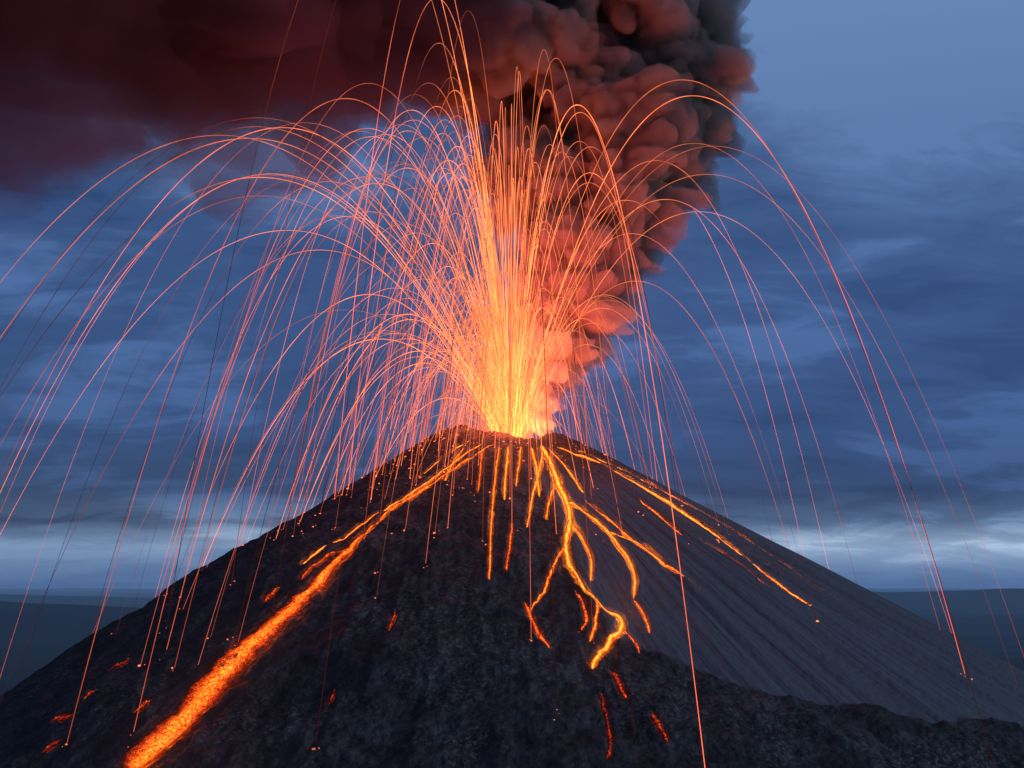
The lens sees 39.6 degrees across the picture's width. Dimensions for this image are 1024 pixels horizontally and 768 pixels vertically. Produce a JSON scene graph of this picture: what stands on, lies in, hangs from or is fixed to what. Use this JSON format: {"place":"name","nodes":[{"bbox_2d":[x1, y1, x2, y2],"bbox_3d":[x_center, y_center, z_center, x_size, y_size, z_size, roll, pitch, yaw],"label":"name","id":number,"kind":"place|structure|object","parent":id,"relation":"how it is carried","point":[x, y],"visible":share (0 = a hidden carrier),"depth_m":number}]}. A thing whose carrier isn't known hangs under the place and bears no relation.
{"place":"outdoors","nodes":[
{"label":"outdoors","id":0,"kind":"place"},
{"bbox_2d":[0,424,1023,767],"bbox_3d":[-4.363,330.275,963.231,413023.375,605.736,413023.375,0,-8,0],"label":"volcano","id":1,"kind":"structure","parent":0,"point":[454,666],"depth_m":758.16},
{"bbox_2d":[43,441,811,767],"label":"lava flows","id":2,"kind":"object","parent":1,"relation":"on","point":[207,691],"visible":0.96,"depth_m":760.72},
{"bbox_2d":[0,0,1023,766],"bbox_3d":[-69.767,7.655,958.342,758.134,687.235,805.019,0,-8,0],"label":"lava fountain trails","id":3,"kind":"object","parent":1,"relation":"on","point":[502,394],"visible":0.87,"depth_m":983.36},
{"bbox_2d":[0,0,1023,588],"label":"sky","id":4,"kind":"structure","parent":0,"point":[900,123]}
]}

